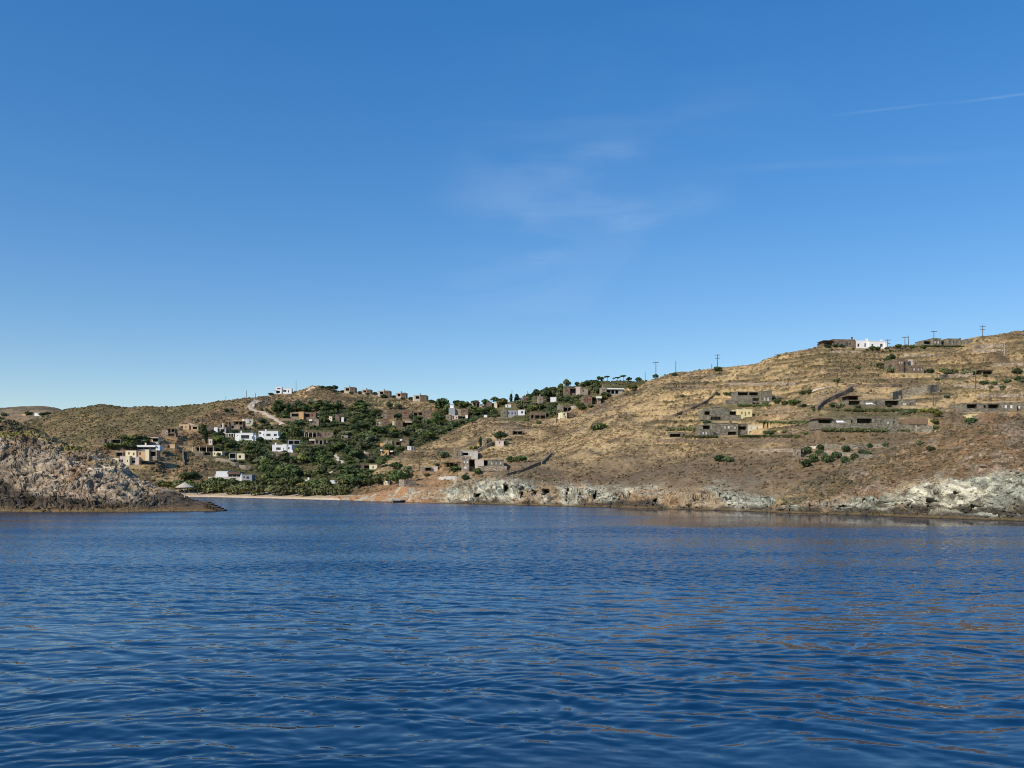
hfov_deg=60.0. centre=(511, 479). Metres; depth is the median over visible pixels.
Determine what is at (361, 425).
tree
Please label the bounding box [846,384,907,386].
stone wall
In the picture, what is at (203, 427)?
tree
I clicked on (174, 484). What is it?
tree
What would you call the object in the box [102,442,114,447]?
bush
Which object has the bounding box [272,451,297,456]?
stone wall
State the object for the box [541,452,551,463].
stone wall
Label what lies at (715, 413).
house
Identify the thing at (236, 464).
stone wall
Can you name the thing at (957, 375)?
stone wall
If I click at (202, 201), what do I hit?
sky
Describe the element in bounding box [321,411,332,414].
bush
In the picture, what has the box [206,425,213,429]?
stone wall
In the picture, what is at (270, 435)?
house
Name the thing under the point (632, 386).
tree
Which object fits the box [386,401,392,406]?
tree
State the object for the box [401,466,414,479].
tree
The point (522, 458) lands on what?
bush
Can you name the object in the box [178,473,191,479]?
tree
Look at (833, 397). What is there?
stone wall
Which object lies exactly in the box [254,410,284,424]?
dirt road
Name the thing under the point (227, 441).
bush
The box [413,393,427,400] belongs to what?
house
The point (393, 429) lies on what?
tree
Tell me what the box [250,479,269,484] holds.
tree
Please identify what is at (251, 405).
dirt road
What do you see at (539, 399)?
house
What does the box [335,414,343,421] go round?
house
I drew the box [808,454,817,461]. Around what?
bush
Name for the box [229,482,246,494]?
bush
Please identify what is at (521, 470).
stone wall
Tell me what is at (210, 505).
stone steps
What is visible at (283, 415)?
tree
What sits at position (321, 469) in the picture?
tree
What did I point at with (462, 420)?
tree
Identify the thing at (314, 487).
bush
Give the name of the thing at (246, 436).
house
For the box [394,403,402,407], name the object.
tree
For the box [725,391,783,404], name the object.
house
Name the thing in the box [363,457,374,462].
bush
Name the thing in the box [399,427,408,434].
tree
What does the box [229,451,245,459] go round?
house
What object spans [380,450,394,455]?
house
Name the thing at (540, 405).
tree
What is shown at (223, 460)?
stone wall
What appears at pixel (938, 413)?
tree
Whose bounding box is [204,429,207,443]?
cypress tree
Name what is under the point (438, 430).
tree
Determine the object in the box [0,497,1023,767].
sea
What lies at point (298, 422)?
bush
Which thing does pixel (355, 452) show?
tree
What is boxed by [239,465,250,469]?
stone wall
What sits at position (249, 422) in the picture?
house
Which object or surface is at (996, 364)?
stone wall
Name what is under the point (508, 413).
house
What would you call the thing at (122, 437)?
bush
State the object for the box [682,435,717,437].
hedge
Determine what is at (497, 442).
house
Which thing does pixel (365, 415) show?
bush
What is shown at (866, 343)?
house
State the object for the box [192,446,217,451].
house
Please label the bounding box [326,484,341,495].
bush
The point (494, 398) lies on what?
tree
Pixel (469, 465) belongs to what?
house
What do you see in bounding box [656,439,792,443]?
stone wall
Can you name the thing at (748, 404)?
hedge
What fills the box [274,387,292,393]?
house
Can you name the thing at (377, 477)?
tree
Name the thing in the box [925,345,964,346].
hedge
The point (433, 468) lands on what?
hut
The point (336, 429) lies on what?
tree
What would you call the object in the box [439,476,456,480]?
stone wall
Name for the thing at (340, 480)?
tree
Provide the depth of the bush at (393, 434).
489.48 m
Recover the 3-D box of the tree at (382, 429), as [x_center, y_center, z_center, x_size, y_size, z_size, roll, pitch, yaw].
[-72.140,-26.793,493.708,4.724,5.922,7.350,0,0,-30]
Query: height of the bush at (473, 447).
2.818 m
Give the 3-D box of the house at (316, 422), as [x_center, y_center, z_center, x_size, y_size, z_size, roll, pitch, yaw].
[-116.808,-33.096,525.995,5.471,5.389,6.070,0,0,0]
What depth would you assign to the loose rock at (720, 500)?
235.44 m
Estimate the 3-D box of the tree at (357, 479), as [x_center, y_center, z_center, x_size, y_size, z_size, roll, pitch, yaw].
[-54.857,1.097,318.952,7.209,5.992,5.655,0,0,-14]
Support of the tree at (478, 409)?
on the valley slope
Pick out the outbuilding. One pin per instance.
(345, 436)
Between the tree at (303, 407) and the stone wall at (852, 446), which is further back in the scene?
the tree at (303, 407)
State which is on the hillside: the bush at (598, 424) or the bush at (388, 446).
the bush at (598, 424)
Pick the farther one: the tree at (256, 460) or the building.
the tree at (256, 460)
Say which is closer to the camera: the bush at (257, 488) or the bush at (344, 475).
the bush at (257, 488)
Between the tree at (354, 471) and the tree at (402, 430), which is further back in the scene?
the tree at (402, 430)
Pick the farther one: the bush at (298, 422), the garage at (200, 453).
the bush at (298, 422)
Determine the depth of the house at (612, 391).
407.34 m
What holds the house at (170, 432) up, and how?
on the valley slope
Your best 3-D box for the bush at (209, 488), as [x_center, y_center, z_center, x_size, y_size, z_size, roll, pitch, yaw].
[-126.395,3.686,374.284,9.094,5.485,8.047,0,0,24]
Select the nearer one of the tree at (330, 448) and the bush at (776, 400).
the bush at (776, 400)
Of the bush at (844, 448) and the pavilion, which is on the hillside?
the bush at (844, 448)
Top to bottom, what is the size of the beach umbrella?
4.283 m
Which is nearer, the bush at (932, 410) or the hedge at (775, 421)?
the bush at (932, 410)
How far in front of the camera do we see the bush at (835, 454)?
226.72 m
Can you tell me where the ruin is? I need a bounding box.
[793,447,803,456]
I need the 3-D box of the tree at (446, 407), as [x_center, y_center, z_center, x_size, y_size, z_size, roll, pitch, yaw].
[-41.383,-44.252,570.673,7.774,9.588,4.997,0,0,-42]
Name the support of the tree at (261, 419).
on the valley slope
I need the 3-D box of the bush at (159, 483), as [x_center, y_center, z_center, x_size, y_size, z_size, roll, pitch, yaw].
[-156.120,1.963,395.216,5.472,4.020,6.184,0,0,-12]
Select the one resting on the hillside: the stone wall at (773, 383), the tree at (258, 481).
the stone wall at (773, 383)
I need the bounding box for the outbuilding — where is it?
[341,435,352,438]
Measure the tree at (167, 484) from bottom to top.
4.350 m
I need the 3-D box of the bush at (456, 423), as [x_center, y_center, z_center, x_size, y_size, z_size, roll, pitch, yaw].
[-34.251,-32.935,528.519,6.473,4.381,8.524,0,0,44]
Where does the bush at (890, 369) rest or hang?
on the hillside
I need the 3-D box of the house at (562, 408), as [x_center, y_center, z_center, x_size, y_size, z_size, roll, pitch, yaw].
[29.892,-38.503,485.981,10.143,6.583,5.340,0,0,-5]
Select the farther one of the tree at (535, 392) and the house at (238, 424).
the tree at (535, 392)
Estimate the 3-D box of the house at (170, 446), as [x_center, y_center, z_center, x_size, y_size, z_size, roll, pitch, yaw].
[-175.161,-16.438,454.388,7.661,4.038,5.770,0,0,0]
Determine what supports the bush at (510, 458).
on the hillside
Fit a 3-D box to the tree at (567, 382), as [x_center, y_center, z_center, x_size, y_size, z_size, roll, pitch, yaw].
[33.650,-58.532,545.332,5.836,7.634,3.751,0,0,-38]
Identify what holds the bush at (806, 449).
on the hillside
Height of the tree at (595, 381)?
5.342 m
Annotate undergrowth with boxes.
[202,386,625,487]
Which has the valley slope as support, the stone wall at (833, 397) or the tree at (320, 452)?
the tree at (320, 452)
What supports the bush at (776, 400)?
on the hillside
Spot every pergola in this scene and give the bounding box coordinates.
[444,462,455,466]
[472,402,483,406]
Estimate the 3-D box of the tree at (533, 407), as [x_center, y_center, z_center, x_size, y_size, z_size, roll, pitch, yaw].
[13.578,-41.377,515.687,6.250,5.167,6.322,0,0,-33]
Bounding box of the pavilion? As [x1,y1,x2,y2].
[150,437,161,444]
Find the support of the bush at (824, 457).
on the hillside
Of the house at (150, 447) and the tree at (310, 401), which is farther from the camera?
the tree at (310, 401)
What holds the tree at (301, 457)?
on the valley slope
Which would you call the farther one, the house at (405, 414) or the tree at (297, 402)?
the tree at (297, 402)
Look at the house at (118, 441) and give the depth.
429.66 m
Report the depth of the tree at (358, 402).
574.27 m
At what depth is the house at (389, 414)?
556.47 m
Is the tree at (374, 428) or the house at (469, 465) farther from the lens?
the tree at (374, 428)
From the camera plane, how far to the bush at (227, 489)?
360.77 m
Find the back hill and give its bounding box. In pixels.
[22,397,259,447]
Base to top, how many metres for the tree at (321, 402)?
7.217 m
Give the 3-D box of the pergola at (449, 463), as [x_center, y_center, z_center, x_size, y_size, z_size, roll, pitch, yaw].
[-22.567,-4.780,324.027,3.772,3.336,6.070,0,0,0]
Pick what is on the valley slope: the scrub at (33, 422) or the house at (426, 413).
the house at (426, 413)
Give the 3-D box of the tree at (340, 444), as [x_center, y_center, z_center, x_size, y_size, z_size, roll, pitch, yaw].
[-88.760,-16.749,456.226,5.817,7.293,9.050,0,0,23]
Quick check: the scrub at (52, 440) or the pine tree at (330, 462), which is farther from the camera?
the pine tree at (330, 462)
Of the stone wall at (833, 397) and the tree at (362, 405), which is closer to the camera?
the stone wall at (833, 397)
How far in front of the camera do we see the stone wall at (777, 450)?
245.82 m
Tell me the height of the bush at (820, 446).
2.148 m
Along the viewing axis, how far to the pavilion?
453.42 m
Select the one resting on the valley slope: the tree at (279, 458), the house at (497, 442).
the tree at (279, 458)
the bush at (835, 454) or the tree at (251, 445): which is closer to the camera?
the bush at (835, 454)
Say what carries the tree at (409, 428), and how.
on the valley slope
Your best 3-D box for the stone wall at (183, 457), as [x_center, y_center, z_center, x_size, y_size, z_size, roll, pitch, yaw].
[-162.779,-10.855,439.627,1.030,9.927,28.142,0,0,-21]
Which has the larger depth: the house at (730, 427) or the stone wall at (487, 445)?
the stone wall at (487, 445)
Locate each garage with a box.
[195,451,212,455]
[288,440,300,443]
[668,432,682,436]
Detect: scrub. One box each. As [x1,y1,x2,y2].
[5,419,108,458]
[21,396,267,446]
[88,380,648,491]
[339,330,1023,496]
[769,413,1023,512]
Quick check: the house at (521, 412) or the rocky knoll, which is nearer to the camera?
the rocky knoll
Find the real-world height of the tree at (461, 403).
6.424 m
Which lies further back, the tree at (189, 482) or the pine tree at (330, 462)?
the pine tree at (330, 462)
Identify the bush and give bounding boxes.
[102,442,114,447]
[117,435,131,439]
[125,439,136,442]
[132,434,142,438]
[155,480,165,487]
[187,471,200,478]
[198,481,214,492]
[204,483,221,492]
[210,481,234,492]
[222,439,236,443]
[223,485,237,494]
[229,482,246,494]
[249,483,263,495]
[271,485,292,495]
[293,420,302,424]
[295,487,315,495]
[296,481,306,486]
[309,482,325,494]
[312,445,323,452]
[317,484,331,495]
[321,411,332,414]
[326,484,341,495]
[335,473,353,478]
[336,465,345,470]
[336,484,350,494]
[339,430,349,434]
[360,414,370,417]
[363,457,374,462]
[383,443,395,449]
[387,432,398,437]
[395,446,406,450]
[415,428,427,433]
[437,451,448,457]
[448,421,459,425]
[449,466,460,472]
[468,445,479,450]
[474,468,480,473]
[506,456,516,461]
[515,456,527,460]
[596,422,604,429]
[713,455,724,461]
[722,456,733,461]
[773,398,781,403]
[788,399,797,404]
[800,459,811,466]
[803,446,811,452]
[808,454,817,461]
[814,449,823,454]
[816,444,823,448]
[821,453,833,462]
[831,451,841,457]
[835,402,844,407]
[840,456,850,462]
[841,445,849,451]
[850,452,858,459]
[858,449,866,453]
[885,366,894,371]
[908,409,917,413]
[919,408,927,412]
[926,446,934,450]
[927,407,938,413]
[942,369,955,373]
[964,417,977,423]
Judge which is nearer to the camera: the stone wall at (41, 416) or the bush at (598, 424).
the bush at (598, 424)
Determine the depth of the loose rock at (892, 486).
174.54 m
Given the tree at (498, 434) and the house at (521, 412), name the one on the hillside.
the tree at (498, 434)
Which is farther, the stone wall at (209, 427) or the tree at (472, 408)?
the tree at (472, 408)
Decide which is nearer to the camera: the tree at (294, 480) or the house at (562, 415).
the tree at (294, 480)
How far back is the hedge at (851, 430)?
244.67 m
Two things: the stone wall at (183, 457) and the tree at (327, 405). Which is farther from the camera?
the tree at (327, 405)
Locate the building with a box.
[399,480,428,486]
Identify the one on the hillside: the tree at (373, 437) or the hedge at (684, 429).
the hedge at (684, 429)
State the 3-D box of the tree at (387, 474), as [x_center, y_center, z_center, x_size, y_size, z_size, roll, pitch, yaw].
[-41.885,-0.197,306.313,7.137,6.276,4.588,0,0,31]
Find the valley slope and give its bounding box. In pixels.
[91,381,644,499]
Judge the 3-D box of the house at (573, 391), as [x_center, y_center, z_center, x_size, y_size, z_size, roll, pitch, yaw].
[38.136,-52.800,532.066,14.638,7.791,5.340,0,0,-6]
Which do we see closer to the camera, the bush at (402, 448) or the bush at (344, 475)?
the bush at (344, 475)
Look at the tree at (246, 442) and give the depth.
462.51 m
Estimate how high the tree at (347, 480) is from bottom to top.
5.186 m
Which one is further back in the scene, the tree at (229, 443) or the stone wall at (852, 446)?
the tree at (229, 443)
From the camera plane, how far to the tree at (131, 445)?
428.93 m
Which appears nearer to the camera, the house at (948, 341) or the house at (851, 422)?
the house at (851, 422)
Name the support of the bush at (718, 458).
on the hillside
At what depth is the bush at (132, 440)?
435.97 m
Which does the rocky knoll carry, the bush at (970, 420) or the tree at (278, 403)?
the bush at (970, 420)
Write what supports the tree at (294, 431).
on the valley slope
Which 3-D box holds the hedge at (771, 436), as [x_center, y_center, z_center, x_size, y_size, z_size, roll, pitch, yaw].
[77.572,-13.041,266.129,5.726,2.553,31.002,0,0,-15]
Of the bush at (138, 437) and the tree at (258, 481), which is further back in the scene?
the bush at (138, 437)
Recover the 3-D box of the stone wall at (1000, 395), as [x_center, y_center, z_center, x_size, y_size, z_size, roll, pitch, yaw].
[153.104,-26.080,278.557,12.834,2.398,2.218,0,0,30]
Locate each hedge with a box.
[665,427,696,430]
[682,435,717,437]
[737,403,771,406]
[738,434,800,437]
[756,420,806,423]
[821,427,909,432]
[844,408,918,411]
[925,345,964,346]
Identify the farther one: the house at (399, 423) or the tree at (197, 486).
the house at (399, 423)
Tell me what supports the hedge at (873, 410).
on the hillside
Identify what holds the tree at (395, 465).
on the hillside
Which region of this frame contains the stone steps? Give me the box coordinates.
[204,502,226,510]
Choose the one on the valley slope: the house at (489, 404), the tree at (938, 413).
the house at (489, 404)
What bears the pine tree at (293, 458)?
on the valley slope
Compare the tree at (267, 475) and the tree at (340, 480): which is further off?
the tree at (267, 475)
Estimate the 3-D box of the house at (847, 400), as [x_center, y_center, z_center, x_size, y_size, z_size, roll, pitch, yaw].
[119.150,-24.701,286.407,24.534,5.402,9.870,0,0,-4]
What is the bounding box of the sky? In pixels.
[0,0,1023,409]
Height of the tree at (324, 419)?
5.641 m
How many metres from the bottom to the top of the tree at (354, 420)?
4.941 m
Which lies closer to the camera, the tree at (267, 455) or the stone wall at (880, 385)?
the stone wall at (880, 385)
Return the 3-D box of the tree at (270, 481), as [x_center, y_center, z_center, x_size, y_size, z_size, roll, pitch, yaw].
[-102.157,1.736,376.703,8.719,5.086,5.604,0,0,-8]
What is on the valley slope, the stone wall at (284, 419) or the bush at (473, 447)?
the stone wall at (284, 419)
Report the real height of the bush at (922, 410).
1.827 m
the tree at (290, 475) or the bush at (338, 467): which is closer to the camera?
the tree at (290, 475)
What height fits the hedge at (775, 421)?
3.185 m
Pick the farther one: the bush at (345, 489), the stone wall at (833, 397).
the bush at (345, 489)
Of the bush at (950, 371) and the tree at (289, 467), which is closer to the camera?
the bush at (950, 371)
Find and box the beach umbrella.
[176,482,193,496]
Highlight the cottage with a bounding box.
[362,450,369,457]
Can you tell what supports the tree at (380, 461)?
on the hillside
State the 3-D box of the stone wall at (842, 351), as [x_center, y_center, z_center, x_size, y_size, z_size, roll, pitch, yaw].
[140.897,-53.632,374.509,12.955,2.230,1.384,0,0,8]
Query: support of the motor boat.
on the sea
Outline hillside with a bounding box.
[334,331,1023,521]
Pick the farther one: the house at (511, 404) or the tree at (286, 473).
the house at (511, 404)
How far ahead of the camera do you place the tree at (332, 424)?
525.85 m
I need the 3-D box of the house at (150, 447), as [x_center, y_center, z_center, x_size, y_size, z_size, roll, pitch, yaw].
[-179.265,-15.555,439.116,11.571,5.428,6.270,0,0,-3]
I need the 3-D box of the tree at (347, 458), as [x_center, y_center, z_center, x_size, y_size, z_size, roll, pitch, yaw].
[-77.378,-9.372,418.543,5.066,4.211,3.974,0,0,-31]
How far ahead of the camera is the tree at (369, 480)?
315.22 m
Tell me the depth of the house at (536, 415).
487.26 m
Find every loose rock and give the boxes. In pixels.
[0,416,209,511]
[337,337,1023,519]
[770,417,1023,514]
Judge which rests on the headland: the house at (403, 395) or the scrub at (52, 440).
the scrub at (52, 440)
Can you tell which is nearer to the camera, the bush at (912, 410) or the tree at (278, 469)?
the bush at (912, 410)
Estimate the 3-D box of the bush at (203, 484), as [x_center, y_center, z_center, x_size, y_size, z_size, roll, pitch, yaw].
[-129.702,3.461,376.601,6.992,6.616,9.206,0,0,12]
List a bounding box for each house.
[93,439,106,444]
[107,439,124,443]
[113,449,160,464]
[137,443,162,450]
[162,428,177,436]
[162,444,177,448]
[179,423,199,429]
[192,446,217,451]
[208,471,254,481]
[213,451,224,455]
[214,423,230,432]
[228,421,245,428]
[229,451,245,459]
[235,431,257,440]
[242,419,252,425]
[259,429,280,439]
[272,443,294,452]
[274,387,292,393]
[290,412,317,419]
[304,430,333,437]
[309,419,319,425]
[309,439,328,443]
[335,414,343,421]
[344,386,356,392]
[360,462,378,468]
[361,388,372,394]
[376,419,393,425]
[378,389,391,396]
[380,437,410,445]
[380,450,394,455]
[381,411,393,417]
[394,420,412,427]
[395,391,407,398]
[402,410,408,418]
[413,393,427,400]
[413,410,431,415]
[446,405,457,420]
[453,445,477,459]
[455,409,468,417]
[461,458,506,471]
[483,436,503,446]
[486,400,496,407]
[497,407,517,417]
[505,401,514,406]
[508,426,522,434]
[518,410,524,414]
[520,395,528,401]
[530,394,542,404]
[530,412,545,418]
[546,397,555,401]
[557,403,575,411]
[558,412,573,418]
[563,385,587,394]
[581,394,601,403]
[599,385,623,394]
[695,421,762,434]
[698,405,752,420]
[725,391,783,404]
[808,417,939,429]
[817,337,854,347]
[840,395,925,405]
[855,338,886,348]
[884,357,923,372]
[915,338,972,345]
[949,402,1023,411]
[975,369,994,373]
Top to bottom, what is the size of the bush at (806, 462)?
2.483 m
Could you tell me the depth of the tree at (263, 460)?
426.04 m
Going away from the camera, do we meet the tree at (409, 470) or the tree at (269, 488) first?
the tree at (409, 470)
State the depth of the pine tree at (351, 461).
402.87 m
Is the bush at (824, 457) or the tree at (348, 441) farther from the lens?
the tree at (348, 441)
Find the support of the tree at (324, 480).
on the valley slope
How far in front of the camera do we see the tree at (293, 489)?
333.14 m
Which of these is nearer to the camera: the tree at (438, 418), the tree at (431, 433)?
the tree at (431, 433)
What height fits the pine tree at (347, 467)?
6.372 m
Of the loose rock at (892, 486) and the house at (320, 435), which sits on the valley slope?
the house at (320, 435)
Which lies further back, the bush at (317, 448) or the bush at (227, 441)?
the bush at (227, 441)
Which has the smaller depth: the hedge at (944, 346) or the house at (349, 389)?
the hedge at (944, 346)
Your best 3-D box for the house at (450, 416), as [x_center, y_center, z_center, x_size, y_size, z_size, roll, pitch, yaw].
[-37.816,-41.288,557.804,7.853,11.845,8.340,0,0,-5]
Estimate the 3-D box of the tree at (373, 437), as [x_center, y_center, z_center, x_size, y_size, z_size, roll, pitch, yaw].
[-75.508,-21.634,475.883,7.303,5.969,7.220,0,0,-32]
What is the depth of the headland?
203.13 m
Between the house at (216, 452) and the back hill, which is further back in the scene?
the back hill
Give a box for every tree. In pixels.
[127,443,136,449]
[161,481,171,487]
[170,479,187,491]
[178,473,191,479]
[184,480,194,492]
[191,482,203,493]
[199,424,206,430]
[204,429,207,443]
[212,477,227,481]
[216,435,228,441]
[224,441,234,448]
[226,478,240,484]
[240,485,250,493]
[241,480,252,484]
[242,440,256,445]
[242,450,255,457]
[244,442,260,454]
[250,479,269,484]
[251,446,266,455]
[252,455,264,463]
[257,417,266,423]
[258,463,272,470]
[259,457,274,464]
[261,471,276,479]
[261,478,278,485]
[262,453,272,458]
[264,485,275,495]
[265,465,283,471]
[272,400,283,413]
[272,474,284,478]
[273,455,284,461]
[273,465,285,479]
[274,478,287,486]
[278,413,288,417]
[279,470,289,478]
[284,464,294,470]
[285,452,289,463]
[286,456,296,462]
[286,473,297,478]
[288,467,302,475]
[288,476,304,485]
[288,485,302,495]
[290,425,301,436]
[293,400,302,404]
[293,448,301,452]
[296,454,308,462]
[300,404,307,411]
[304,450,314,455]
[304,470,311,476]
[305,479,319,485]
[307,399,314,403]
[309,455,316,461]
[310,403,317,410]
[315,449,326,455]
[315,455,328,464]
[316,400,323,406]
[316,465,327,473]
[319,417,328,422]
[319,477,331,483]
[323,402,331,409]
[324,461,335,471]
[327,446,335,451]
[330,421,338,426]
[331,440,345,448]
[333,427,340,431]
[334,477,346,484]
[341,445,353,452]
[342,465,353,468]
[343,456,352,460]
[343,477,353,485]
[344,439,354,443]
[344,468,361,475]
[346,460,356,465]
[347,449,363,457]
[348,425,356,429]
[350,418,358,423]
[350,475,365,488]
[353,399,364,408]
[355,402,369,413]
[356,422,366,427]
[357,471,372,477]
[358,438,362,449]
[361,477,374,486]
[363,437,374,446]
[365,434,377,440]
[370,426,378,431]
[372,473,383,485]
[377,459,385,464]
[378,427,386,433]
[382,470,392,485]
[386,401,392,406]
[389,427,399,431]
[389,462,402,469]
[389,469,406,485]
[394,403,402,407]
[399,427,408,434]
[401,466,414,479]
[406,426,414,430]
[423,430,435,438]
[433,414,445,424]
[434,428,442,432]
[436,398,449,407]
[442,404,449,414]
[457,401,467,408]
[458,418,467,422]
[468,406,476,416]
[471,407,482,411]
[490,396,498,401]
[493,431,508,439]
[496,398,506,403]
[529,404,538,411]
[531,389,541,399]
[536,403,544,407]
[541,387,551,397]
[563,379,570,386]
[590,380,600,384]
[628,384,637,390]
[930,418,938,424]
[933,410,942,417]
[1010,368,1022,373]
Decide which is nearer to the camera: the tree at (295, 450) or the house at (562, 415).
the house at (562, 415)
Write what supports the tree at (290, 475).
on the valley slope
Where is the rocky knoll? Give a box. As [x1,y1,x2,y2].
[771,408,1023,515]
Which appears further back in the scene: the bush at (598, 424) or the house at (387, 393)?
the house at (387, 393)
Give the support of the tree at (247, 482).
on the valley slope
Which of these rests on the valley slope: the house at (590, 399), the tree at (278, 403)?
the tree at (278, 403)
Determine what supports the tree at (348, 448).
on the valley slope
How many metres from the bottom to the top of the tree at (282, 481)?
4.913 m
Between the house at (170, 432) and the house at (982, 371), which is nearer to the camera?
the house at (982, 371)
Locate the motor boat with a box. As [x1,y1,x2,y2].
[392,498,404,501]
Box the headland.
[0,416,215,511]
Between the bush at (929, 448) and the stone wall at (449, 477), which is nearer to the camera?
the bush at (929, 448)
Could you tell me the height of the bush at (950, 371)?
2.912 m
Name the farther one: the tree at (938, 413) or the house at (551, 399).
the house at (551, 399)
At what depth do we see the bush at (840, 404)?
281.64 m
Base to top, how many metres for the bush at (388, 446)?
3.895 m
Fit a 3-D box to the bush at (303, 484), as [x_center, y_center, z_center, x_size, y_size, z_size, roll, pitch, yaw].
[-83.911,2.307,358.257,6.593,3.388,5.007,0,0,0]
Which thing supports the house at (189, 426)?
on the valley slope
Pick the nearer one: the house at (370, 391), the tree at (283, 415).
the tree at (283, 415)
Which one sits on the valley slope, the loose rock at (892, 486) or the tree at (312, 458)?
the tree at (312, 458)
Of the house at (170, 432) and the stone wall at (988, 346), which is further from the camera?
the house at (170, 432)
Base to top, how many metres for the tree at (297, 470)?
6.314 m
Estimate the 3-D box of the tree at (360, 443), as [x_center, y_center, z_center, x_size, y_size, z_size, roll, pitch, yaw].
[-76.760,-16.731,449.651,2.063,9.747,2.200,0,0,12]
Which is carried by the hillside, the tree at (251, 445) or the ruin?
the ruin
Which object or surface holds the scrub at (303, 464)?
on the valley slope
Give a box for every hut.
[420,466,437,470]
[964,414,977,417]
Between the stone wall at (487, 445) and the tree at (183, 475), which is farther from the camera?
the tree at (183, 475)
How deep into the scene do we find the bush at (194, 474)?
408.10 m
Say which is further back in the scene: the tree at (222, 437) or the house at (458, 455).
the tree at (222, 437)
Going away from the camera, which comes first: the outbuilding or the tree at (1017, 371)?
the tree at (1017, 371)
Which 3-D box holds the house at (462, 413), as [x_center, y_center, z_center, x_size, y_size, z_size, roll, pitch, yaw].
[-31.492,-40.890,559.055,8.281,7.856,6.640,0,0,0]
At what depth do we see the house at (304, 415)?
551.17 m
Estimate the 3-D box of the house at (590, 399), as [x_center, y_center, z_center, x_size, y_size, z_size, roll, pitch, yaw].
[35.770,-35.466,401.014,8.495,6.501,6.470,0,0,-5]
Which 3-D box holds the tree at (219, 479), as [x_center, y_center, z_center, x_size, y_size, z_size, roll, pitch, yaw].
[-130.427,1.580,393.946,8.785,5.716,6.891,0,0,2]
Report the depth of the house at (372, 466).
404.75 m
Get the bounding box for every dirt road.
[248,400,260,410]
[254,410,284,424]
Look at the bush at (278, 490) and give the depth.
338.62 m
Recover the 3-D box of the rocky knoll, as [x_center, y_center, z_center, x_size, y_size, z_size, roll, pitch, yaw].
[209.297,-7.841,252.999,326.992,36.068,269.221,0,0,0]
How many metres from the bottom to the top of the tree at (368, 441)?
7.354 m
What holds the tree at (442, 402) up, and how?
on the valley slope
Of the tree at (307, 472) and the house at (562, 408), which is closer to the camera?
the tree at (307, 472)
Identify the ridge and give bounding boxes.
[0,406,60,422]
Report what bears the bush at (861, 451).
on the hillside
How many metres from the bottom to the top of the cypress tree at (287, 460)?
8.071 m
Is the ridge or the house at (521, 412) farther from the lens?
the ridge
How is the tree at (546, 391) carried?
on the valley slope
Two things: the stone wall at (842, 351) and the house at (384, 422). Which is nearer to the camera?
the stone wall at (842, 351)
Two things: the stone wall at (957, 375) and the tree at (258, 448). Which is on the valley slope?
the tree at (258, 448)
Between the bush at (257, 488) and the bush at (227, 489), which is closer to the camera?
the bush at (257, 488)
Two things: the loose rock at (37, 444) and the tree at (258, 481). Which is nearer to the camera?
the loose rock at (37, 444)
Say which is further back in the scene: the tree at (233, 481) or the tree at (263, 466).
the tree at (263, 466)
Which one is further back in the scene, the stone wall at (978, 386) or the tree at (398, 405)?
the tree at (398, 405)
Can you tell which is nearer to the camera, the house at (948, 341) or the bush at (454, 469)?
the bush at (454, 469)
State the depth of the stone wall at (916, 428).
244.25 m
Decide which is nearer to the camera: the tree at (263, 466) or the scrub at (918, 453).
the scrub at (918, 453)
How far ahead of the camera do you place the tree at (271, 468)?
406.87 m
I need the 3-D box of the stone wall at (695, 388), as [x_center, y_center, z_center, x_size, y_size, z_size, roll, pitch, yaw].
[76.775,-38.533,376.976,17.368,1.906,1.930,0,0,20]
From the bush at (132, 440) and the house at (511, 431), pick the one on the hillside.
the house at (511, 431)
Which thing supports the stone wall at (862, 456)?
on the hillside
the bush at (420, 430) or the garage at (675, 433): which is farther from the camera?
the bush at (420, 430)
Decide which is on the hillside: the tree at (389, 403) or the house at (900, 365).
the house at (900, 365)
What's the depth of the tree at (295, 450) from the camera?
452.00 m
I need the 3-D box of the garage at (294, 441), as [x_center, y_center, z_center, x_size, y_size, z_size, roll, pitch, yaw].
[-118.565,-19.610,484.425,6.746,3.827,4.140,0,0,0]
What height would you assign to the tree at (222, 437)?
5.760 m
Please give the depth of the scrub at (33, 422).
738.44 m
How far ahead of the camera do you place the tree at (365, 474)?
319.89 m
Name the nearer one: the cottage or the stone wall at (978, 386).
the stone wall at (978, 386)
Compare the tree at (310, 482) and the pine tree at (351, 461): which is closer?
the tree at (310, 482)
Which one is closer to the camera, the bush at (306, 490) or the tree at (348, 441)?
the bush at (306, 490)
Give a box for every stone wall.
[24,415,42,424]
[182,449,184,465]
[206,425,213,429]
[215,458,229,462]
[230,461,238,466]
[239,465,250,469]
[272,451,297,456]
[280,418,294,421]
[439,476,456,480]
[474,439,497,452]
[500,462,540,477]
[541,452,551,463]
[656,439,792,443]
[669,391,717,418]
[672,386,713,389]
[726,382,796,385]
[749,448,792,451]
[815,386,852,411]
[816,443,887,448]
[824,450,872,460]
[830,350,861,352]
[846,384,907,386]
[887,425,932,433]
[890,384,939,398]
[902,354,939,356]
[938,373,972,377]
[950,384,1011,388]
[972,344,1002,347]
[972,349,1003,352]
[977,394,1022,397]
[993,363,1023,365]
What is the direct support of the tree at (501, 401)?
on the valley slope
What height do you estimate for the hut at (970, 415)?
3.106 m
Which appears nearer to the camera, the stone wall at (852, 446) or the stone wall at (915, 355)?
the stone wall at (852, 446)
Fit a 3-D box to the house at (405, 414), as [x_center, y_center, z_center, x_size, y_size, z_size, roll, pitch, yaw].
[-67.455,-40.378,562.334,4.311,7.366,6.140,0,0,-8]
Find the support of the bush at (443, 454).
on the hillside
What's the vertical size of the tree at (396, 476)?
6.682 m

